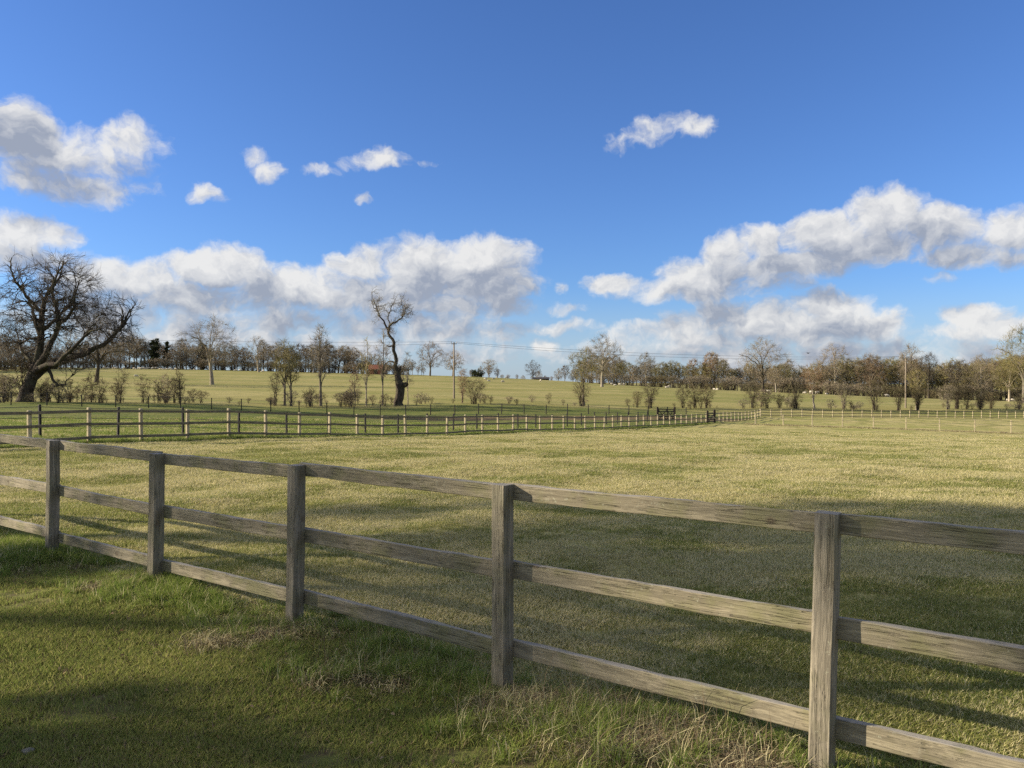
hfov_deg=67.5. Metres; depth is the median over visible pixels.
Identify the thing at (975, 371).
wood tree
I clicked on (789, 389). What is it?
underwood bush
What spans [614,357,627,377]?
wood tree
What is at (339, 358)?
wood tree
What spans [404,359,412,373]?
wood tree
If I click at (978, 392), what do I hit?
underwood bush
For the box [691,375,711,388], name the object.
underwood bush
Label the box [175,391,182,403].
hedgerow scrub
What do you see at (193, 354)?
wood tree
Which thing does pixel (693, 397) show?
hedgerow bush
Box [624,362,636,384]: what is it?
wood tree
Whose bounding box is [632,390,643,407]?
hedgerow bush
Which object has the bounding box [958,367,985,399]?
wood tree
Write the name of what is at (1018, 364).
wood tree
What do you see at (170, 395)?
hedgerow scrub
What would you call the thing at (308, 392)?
hedgerow bush
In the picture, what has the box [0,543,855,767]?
mown grass
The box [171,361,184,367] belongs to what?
underwood bush
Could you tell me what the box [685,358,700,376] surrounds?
wood tree
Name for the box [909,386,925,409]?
hedgerow bush
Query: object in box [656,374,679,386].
underwood bush
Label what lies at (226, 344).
wood tree
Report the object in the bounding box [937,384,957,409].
hedgerow bush
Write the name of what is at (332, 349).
wood tree
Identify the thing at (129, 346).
wood tree
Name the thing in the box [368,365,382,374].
brick barn
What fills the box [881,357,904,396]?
wood tree
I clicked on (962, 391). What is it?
underwood bush
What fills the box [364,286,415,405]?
gnarled tree
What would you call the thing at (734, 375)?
wood tree
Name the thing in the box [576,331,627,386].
oak tree
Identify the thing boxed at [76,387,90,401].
hedgerow scrub
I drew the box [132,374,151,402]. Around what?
hedgerow bush
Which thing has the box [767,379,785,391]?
underwood bush
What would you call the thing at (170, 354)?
wood tree
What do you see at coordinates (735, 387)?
underwood bush
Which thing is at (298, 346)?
overhead wire
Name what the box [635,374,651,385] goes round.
underwood bush
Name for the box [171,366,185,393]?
sapling
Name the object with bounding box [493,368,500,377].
wood tree
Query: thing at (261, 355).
wood tree
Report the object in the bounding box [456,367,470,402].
hedgerow bush
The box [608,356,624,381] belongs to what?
wood tree
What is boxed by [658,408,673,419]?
field gate
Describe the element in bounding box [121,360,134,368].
underwood bush
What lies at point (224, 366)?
underwood bush
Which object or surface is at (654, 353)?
overhead wire
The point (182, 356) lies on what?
wood tree
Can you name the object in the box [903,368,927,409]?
hedgerow tree
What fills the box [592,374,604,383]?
underwood bush
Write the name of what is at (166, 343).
conifer tree
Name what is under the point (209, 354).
spreading tree
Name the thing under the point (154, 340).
overhead wire
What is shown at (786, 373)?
wood tree
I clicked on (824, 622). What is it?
post and rail fence
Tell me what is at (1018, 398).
hedgerow bush
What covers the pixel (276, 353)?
wood tree
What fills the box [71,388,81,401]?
hedgerow scrub
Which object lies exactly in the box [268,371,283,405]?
hedgerow bush
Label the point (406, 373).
sapling
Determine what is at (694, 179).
sky
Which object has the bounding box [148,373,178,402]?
hedgerow scrub
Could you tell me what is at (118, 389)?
hedgerow scrub
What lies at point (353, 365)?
underwood bush
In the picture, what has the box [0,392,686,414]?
stake fence
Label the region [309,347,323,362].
wood tree
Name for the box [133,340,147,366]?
wood tree
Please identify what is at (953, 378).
wood tree
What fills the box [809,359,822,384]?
wood tree
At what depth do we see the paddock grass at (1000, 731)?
7.77 m
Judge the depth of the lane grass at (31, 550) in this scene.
4.82 m
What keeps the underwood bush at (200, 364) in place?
on the ground at (234, 385)
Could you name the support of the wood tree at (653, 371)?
on the ground at (234, 385)
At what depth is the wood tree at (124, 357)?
310.73 m
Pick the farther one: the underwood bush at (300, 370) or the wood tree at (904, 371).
the underwood bush at (300, 370)
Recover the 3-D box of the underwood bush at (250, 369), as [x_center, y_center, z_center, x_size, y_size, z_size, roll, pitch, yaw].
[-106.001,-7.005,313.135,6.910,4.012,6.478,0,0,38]
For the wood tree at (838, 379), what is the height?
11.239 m
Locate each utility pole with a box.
[451,342,456,398]
[899,356,906,407]
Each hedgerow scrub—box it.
[0,370,22,402]
[0,372,12,402]
[3,346,36,395]
[28,392,40,402]
[32,383,47,401]
[45,378,70,402]
[65,392,72,401]
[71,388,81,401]
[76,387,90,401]
[81,373,99,401]
[108,384,124,401]
[142,393,152,403]
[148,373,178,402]
[160,391,173,402]
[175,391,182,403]
[185,388,199,402]
[194,390,209,402]
[280,389,298,405]
[301,394,321,406]
[331,392,351,404]
[334,388,365,406]
[336,396,346,406]
[368,395,376,405]
[380,394,389,405]
[411,392,428,403]
[696,397,707,408]
[736,398,748,407]
[752,389,774,406]
[781,397,797,407]
[826,398,835,408]
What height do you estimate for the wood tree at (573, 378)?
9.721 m
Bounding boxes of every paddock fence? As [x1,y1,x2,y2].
[0,407,706,443]
[716,409,760,421]
[760,408,1023,418]
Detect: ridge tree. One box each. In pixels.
[481,358,497,374]
[524,360,540,378]
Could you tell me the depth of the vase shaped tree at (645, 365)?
274.66 m
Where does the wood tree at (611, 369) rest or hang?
on the ground at (234, 385)
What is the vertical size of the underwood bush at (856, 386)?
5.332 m
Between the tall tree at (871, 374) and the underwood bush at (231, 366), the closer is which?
the tall tree at (871, 374)
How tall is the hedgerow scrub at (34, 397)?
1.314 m
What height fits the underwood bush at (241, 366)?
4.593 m
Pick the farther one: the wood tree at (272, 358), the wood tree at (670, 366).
the wood tree at (272, 358)
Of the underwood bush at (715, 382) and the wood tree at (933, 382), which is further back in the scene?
the underwood bush at (715, 382)
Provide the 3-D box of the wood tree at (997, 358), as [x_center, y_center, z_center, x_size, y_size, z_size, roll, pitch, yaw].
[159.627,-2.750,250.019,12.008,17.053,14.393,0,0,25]
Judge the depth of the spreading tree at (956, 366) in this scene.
239.55 m
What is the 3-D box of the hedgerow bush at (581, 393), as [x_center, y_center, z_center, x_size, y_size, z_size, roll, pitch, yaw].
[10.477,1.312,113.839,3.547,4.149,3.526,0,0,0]
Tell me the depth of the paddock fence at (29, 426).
31.05 m
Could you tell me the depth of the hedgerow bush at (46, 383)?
85.12 m
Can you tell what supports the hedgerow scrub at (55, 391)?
on the ground at (234, 385)
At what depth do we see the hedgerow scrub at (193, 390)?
95.29 m
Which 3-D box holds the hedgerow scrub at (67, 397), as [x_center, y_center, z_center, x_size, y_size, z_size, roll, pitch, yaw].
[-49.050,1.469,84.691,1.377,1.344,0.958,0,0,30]
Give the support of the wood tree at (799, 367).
on the ground at (234, 385)
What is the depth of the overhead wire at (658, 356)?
128.06 m
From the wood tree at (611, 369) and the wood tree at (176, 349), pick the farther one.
the wood tree at (176, 349)
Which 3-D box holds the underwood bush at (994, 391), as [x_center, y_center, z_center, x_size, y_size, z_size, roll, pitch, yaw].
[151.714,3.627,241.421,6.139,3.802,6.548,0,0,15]
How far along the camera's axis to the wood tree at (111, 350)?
302.15 m
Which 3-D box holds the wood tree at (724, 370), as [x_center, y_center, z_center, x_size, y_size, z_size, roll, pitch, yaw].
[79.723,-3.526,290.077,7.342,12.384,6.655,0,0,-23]
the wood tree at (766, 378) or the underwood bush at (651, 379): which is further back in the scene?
the underwood bush at (651, 379)
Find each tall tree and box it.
[815,343,856,394]
[851,353,892,395]
[894,342,926,397]
[915,351,941,397]
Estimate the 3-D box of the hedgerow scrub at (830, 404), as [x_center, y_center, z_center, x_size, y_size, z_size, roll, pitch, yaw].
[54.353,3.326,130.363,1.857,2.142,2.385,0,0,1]
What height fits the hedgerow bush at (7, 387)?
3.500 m
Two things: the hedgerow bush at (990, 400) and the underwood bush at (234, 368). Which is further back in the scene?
the underwood bush at (234, 368)
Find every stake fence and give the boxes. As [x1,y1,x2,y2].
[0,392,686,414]
[0,405,647,434]
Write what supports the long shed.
on the ground at (234, 385)
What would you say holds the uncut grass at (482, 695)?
on the ground at (234, 385)
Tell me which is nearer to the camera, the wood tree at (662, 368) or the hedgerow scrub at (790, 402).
the hedgerow scrub at (790, 402)
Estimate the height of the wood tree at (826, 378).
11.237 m
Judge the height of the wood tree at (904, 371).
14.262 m
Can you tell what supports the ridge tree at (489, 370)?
on the ground at (234, 385)
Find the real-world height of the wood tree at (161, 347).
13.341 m
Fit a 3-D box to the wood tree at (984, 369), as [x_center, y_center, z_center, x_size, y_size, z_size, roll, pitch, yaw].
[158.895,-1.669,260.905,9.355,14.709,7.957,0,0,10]
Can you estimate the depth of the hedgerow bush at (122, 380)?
88.02 m
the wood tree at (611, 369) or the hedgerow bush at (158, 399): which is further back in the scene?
the wood tree at (611, 369)
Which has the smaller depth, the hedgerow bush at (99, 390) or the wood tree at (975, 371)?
the hedgerow bush at (99, 390)
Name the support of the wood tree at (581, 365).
on the ground at (234, 385)
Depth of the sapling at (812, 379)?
129.64 m
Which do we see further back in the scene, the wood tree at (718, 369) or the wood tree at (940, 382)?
the wood tree at (718, 369)
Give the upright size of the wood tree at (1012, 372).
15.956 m
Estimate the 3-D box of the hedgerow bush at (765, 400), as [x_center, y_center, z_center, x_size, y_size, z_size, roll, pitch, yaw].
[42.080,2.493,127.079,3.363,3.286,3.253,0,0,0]
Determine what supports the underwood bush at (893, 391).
on the ground at (234, 385)
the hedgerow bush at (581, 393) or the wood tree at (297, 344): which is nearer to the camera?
the hedgerow bush at (581, 393)
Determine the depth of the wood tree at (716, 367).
296.25 m
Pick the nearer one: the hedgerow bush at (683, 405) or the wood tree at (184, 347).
the hedgerow bush at (683, 405)
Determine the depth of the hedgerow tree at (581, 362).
114.69 m
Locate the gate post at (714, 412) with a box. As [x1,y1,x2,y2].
[713,410,715,422]
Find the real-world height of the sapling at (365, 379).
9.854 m
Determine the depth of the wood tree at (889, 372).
252.27 m
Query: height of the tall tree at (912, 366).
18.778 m
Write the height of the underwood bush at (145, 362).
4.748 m
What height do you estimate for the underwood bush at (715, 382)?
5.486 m
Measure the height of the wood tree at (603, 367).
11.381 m
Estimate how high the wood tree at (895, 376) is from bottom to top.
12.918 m
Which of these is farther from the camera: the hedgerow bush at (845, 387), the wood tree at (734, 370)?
the wood tree at (734, 370)
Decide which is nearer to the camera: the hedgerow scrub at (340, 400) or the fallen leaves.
the fallen leaves
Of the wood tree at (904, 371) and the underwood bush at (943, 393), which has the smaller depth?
the underwood bush at (943, 393)
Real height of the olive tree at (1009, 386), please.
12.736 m
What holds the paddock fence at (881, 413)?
on the ground at (234, 385)
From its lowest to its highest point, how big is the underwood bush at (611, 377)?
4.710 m
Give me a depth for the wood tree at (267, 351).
329.54 m
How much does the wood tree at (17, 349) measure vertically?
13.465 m
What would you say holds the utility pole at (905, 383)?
on the ground at (234, 385)
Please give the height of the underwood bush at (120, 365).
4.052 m
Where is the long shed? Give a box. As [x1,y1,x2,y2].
[533,377,549,379]
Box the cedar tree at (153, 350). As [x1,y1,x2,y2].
[148,338,160,368]
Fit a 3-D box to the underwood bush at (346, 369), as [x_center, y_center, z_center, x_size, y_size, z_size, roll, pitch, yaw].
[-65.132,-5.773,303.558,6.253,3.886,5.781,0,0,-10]
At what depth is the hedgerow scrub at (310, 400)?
97.45 m
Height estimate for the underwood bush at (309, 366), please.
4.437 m
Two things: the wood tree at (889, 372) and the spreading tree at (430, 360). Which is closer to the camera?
the wood tree at (889, 372)
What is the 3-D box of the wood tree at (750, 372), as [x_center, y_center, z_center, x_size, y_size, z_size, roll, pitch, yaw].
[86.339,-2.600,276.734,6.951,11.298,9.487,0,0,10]
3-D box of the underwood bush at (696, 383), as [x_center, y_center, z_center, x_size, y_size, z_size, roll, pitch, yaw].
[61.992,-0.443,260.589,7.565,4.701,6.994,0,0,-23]
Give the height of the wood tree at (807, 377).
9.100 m
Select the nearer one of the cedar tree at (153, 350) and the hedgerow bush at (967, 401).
the hedgerow bush at (967, 401)
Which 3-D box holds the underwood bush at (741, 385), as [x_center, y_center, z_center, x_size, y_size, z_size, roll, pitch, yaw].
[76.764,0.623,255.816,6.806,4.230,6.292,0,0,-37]
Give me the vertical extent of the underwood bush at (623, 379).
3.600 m
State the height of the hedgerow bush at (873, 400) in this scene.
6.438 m
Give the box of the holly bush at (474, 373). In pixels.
[471,369,484,376]
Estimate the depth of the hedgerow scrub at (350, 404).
99.70 m
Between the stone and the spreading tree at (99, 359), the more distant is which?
the spreading tree at (99, 359)
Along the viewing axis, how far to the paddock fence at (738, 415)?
98.09 m
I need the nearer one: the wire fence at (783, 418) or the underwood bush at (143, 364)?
the wire fence at (783, 418)
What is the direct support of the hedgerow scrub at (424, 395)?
on the ground at (234, 385)
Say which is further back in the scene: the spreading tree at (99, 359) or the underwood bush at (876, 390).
the underwood bush at (876, 390)
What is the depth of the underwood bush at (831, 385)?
245.64 m
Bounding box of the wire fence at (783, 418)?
[755,413,1021,431]
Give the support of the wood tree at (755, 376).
on the ground at (234, 385)
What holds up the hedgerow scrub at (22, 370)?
on the ground at (234, 385)
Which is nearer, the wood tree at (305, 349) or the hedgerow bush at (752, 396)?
the hedgerow bush at (752, 396)
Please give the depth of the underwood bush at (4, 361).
226.10 m
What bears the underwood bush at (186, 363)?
on the ground at (234, 385)
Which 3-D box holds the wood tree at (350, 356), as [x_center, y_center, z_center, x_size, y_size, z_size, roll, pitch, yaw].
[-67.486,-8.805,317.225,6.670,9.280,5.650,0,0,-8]
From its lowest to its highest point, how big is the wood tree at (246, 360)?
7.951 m
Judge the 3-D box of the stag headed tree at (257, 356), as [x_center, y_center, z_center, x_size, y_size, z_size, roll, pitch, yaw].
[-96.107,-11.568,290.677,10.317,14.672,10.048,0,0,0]
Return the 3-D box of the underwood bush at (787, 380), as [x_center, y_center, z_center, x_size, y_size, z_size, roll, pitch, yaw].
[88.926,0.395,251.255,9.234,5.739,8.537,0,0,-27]
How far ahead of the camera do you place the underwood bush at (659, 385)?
270.52 m
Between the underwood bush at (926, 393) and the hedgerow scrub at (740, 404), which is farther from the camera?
the underwood bush at (926, 393)
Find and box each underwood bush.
[0,353,17,370]
[67,360,80,368]
[102,359,119,368]
[107,357,123,368]
[112,359,125,368]
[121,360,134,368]
[125,361,140,368]
[134,360,150,368]
[141,359,158,368]
[147,358,164,368]
[158,359,175,367]
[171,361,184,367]
[175,359,190,368]
[183,358,198,369]
[192,359,207,369]
[192,360,205,369]
[199,358,219,369]
[213,360,232,369]
[225,358,241,369]
[226,362,237,370]
[235,361,246,370]
[239,361,251,370]
[246,362,256,370]
[255,363,265,370]
[264,361,276,370]
[295,362,308,371]
[307,363,321,372]
[316,361,335,372]
[340,365,351,373]
[344,362,360,373]
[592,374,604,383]
[604,373,619,384]
[605,372,626,384]
[619,376,628,384]
[628,377,637,385]
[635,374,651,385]
[647,376,659,386]
[649,375,670,386]
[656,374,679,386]
[666,375,684,387]
[671,379,685,387]
[681,376,699,388]
[687,376,706,388]
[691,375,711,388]
[703,376,721,389]
[713,381,727,389]
[716,376,738,389]
[721,376,744,390]
[735,380,752,390]
[747,379,760,389]
[756,383,773,391]
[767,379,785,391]
[769,377,793,392]
[779,377,800,392]
[786,378,806,392]
[796,381,810,392]
[815,379,837,394]
[831,384,848,394]
[849,383,866,395]
[850,382,863,395]
[854,385,872,395]
[868,384,885,396]
[877,385,902,396]
[885,386,906,396]
[921,389,936,397]
[930,391,940,398]
[933,386,959,398]
[945,385,973,399]
[968,385,992,398]
[970,384,996,398]
[987,390,1003,400]
[1006,389,1021,400]
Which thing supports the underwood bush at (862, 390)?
on the ground at (234, 385)
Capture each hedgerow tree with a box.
[268,337,299,405]
[277,345,304,405]
[308,322,333,405]
[566,347,597,405]
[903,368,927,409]
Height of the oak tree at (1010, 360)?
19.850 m
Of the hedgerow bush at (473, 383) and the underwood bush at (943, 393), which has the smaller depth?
the hedgerow bush at (473, 383)
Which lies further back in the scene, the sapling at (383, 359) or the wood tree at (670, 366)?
the wood tree at (670, 366)
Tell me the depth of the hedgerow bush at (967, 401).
137.75 m
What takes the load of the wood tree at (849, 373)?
on the ground at (234, 385)
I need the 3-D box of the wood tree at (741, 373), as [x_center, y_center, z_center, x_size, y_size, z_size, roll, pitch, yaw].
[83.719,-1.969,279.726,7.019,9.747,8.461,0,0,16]
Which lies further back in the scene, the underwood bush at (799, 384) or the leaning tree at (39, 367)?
the underwood bush at (799, 384)
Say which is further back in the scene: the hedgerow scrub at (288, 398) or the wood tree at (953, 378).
the wood tree at (953, 378)
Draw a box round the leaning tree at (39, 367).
[0,246,145,401]
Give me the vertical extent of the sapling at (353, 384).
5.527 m
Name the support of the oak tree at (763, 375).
on the ground at (234, 385)
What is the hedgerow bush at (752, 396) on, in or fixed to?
on the ground at (234, 385)
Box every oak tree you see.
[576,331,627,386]
[734,336,790,391]
[989,321,1023,401]
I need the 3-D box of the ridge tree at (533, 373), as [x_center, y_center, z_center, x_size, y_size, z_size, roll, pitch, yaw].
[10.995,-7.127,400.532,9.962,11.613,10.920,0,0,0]
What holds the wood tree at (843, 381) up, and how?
on the ground at (234, 385)
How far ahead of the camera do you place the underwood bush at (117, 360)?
299.40 m
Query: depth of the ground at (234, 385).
99.96 m
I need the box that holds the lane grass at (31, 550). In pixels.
[0,415,942,767]
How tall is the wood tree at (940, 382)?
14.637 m
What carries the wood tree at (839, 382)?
on the ground at (234, 385)
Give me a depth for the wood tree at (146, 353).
319.60 m
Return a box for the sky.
[0,0,1023,383]
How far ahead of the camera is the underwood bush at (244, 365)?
315.18 m
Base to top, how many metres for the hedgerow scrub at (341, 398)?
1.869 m
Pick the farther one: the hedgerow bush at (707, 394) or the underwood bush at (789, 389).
the underwood bush at (789, 389)
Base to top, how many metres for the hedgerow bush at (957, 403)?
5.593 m
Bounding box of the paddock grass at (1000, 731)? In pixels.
[0,416,1023,767]
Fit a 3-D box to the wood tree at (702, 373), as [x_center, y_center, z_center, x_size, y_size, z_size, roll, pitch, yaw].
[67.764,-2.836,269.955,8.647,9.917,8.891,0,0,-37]
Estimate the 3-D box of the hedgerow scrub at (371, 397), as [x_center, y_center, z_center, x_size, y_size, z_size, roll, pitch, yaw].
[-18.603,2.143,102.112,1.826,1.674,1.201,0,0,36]
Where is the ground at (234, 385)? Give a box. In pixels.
[0,367,1023,767]
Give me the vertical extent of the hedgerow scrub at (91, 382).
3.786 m
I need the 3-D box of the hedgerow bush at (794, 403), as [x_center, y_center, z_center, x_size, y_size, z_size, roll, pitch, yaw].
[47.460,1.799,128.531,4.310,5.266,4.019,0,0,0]
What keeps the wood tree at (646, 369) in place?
on the ground at (234, 385)
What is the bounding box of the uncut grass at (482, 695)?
[222,599,815,767]
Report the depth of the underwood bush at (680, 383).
266.24 m
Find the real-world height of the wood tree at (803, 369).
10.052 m
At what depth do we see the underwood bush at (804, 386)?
251.25 m
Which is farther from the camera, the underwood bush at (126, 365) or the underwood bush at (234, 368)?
the underwood bush at (234, 368)
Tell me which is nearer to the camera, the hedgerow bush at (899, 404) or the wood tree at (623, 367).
the hedgerow bush at (899, 404)
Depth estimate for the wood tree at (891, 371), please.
261.19 m
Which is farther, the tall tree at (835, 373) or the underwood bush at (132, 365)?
the underwood bush at (132, 365)
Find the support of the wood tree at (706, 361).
on the ground at (234, 385)
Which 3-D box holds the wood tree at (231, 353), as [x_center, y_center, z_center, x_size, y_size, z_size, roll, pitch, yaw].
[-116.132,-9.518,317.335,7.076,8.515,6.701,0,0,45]
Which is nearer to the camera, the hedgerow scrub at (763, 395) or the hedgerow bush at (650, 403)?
the hedgerow bush at (650, 403)
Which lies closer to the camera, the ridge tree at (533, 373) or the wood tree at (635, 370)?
the wood tree at (635, 370)
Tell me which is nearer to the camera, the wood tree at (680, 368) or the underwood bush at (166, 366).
the wood tree at (680, 368)
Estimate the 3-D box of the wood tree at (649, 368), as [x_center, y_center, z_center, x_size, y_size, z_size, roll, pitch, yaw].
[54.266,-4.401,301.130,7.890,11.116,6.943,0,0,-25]
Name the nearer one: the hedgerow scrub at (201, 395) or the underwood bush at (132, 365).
the hedgerow scrub at (201, 395)
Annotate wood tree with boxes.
[0,331,22,368]
[77,342,96,366]
[103,340,119,367]
[115,346,136,366]
[122,332,138,360]
[129,336,142,360]
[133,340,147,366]
[136,339,149,359]
[140,345,159,359]
[143,340,163,356]
[160,344,172,358]
[163,349,180,360]
[169,337,187,368]
[170,342,182,360]
[171,347,189,360]
[177,339,194,368]
[183,345,202,367]
[215,342,233,368]
[225,351,238,370]
[234,346,252,368]
[237,347,251,370]
[240,354,253,370]
[256,340,271,369]
[261,346,275,370]
[265,353,277,370]
[269,342,280,370]
[270,347,284,370]
[291,343,308,360]
[300,345,317,362]
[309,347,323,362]
[318,340,336,372]
[323,345,338,372]
[330,348,347,372]
[337,345,359,372]
[341,352,355,370]
[347,346,363,370]
[352,350,364,372]
[369,353,382,364]
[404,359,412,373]
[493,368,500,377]
[553,368,562,380]
[560,365,569,380]
[568,370,578,380]
[575,362,587,376]
[594,357,609,383]
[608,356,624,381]
[609,362,622,373]
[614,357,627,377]
[615,362,630,382]
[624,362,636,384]
[626,364,639,379]
[631,365,642,385]
[637,361,654,376]
[642,359,658,385]
[650,368,661,384]
[653,362,670,384]
[664,359,680,385]
[670,363,687,387]
[681,364,697,388]
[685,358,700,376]
[693,364,714,387]
[700,351,730,389]
[701,352,721,386]
[707,358,731,387]
[716,363,729,389]
[724,369,738,379]
[726,368,743,384]
[735,366,749,390]
[744,361,757,390]
[747,364,765,383]
[752,361,771,388]
[754,365,772,389]
[774,358,803,391]
[777,363,797,389]
[796,367,813,391]
[799,369,812,393]
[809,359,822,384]
[812,362,831,393]
[816,365,838,391]
[824,364,839,394]
[831,354,855,385]
[837,359,866,394]
[838,363,859,394]
[854,362,875,383]
[857,360,883,381]
[864,356,893,395]
[873,367,896,396]
[880,358,900,395]
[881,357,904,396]
[887,363,904,387]
[892,359,918,397]
[894,356,915,385]
[899,362,927,388]
[917,362,946,398]
[929,375,943,398]
[932,358,968,387]
[939,358,972,386]
[941,361,960,384]
[955,358,973,385]
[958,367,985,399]
[966,363,989,393]
[968,359,992,383]
[984,350,1019,400]
[984,359,1007,399]
[997,354,1023,387]
[1010,351,1023,381]
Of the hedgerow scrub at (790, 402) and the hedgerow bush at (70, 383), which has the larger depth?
the hedgerow scrub at (790, 402)
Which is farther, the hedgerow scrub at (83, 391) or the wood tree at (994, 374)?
the wood tree at (994, 374)
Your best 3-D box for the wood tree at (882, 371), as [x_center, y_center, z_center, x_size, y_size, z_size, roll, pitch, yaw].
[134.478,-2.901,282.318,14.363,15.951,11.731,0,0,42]
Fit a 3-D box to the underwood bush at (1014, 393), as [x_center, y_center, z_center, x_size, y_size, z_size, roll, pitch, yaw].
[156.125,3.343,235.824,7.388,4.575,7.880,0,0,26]
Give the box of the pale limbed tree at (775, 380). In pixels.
[765,366,784,391]
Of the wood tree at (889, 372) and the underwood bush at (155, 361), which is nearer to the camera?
the wood tree at (889, 372)
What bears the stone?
on the ground at (234, 385)
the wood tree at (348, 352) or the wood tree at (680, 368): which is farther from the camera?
the wood tree at (348, 352)
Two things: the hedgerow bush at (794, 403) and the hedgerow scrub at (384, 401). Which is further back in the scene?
the hedgerow bush at (794, 403)
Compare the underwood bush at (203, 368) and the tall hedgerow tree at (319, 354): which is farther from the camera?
the underwood bush at (203, 368)
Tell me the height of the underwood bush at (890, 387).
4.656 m
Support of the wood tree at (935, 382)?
on the ground at (234, 385)
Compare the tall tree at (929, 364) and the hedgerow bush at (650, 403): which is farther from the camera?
the tall tree at (929, 364)
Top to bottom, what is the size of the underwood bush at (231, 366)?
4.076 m
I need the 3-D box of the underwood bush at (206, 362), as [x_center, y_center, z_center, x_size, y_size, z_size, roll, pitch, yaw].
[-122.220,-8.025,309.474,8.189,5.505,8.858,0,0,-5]
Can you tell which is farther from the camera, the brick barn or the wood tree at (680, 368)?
the brick barn
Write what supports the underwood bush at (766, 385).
on the ground at (234, 385)
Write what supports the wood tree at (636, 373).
on the ground at (234, 385)
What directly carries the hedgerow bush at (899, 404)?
on the ground at (234, 385)
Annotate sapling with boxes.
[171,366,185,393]
[349,366,361,405]
[355,336,376,405]
[372,328,395,405]
[400,351,414,404]
[800,363,824,408]
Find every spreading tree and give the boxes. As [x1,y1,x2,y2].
[55,313,145,382]
[173,313,242,384]
[416,341,444,375]
[439,350,464,375]
[945,361,969,394]
[957,353,1003,396]
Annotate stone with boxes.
[21,747,34,754]
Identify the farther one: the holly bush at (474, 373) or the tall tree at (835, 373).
the holly bush at (474, 373)
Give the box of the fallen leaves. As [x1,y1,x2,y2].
[12,569,594,766]
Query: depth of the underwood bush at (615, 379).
279.69 m
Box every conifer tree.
[162,341,172,367]
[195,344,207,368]
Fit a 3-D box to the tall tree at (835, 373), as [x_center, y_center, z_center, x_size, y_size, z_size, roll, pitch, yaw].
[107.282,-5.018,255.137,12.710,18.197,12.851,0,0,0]
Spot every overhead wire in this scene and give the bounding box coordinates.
[0,336,233,341]
[5,342,451,346]
[458,343,912,358]
[461,342,898,356]
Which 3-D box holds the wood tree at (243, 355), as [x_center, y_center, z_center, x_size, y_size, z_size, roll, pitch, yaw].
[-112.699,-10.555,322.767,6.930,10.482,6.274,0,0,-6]
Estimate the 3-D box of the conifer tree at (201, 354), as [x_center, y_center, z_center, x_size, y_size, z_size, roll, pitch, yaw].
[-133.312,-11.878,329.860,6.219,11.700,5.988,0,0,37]
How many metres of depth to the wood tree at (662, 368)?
283.97 m
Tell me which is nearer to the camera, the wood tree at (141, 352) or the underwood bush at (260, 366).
the underwood bush at (260, 366)
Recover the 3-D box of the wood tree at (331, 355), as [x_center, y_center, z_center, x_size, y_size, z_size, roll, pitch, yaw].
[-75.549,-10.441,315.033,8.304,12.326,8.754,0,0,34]
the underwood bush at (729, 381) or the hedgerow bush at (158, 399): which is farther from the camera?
the underwood bush at (729, 381)
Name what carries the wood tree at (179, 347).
on the ground at (234, 385)
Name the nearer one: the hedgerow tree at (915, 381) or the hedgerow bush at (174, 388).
the hedgerow bush at (174, 388)
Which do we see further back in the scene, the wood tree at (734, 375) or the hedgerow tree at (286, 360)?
the wood tree at (734, 375)
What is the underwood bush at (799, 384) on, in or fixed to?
on the ground at (234, 385)
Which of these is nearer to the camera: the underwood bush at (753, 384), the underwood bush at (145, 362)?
the underwood bush at (753, 384)
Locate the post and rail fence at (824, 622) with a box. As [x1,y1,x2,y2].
[0,434,1023,767]
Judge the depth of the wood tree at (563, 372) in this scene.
445.73 m
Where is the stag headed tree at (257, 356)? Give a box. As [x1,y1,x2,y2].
[244,336,269,371]
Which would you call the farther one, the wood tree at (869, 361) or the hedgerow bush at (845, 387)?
the wood tree at (869, 361)
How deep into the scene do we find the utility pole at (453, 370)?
120.90 m
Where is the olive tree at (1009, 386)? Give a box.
[987,356,1022,400]
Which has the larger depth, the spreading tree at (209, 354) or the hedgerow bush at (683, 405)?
the spreading tree at (209, 354)
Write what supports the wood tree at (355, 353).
on the ground at (234, 385)
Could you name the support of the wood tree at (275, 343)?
on the ground at (234, 385)
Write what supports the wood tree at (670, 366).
on the ground at (234, 385)
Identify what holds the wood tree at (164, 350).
on the ground at (234, 385)
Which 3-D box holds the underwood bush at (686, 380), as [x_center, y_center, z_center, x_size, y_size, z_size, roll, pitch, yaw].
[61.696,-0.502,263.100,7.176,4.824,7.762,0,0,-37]
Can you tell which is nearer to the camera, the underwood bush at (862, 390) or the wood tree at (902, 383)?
the underwood bush at (862, 390)
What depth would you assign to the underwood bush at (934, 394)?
240.97 m
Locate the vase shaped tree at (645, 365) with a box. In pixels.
[635,352,655,385]
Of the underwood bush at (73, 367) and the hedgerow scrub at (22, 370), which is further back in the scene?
the underwood bush at (73, 367)
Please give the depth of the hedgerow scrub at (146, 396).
88.22 m
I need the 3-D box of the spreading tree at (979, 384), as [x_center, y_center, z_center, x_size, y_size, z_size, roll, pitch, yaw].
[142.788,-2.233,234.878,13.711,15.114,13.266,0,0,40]
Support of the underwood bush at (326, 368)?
on the ground at (234, 385)
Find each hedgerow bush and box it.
[0,373,20,401]
[35,376,64,400]
[60,379,81,401]
[91,376,110,402]
[111,369,131,402]
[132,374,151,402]
[153,382,165,402]
[166,376,180,402]
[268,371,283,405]
[302,387,316,405]
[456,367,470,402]
[458,378,487,403]
[572,380,591,405]
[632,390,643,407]
[640,382,659,407]
[675,387,689,407]
[685,385,704,408]
[696,381,715,407]
[737,378,760,407]
[758,390,776,407]
[773,393,788,407]
[782,380,806,408]
[834,382,856,409]
[855,377,892,409]
[888,385,905,409]
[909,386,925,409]
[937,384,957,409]
[947,380,968,408]
[960,392,973,408]
[969,387,989,409]
[984,391,1001,408]
[1011,393,1023,408]

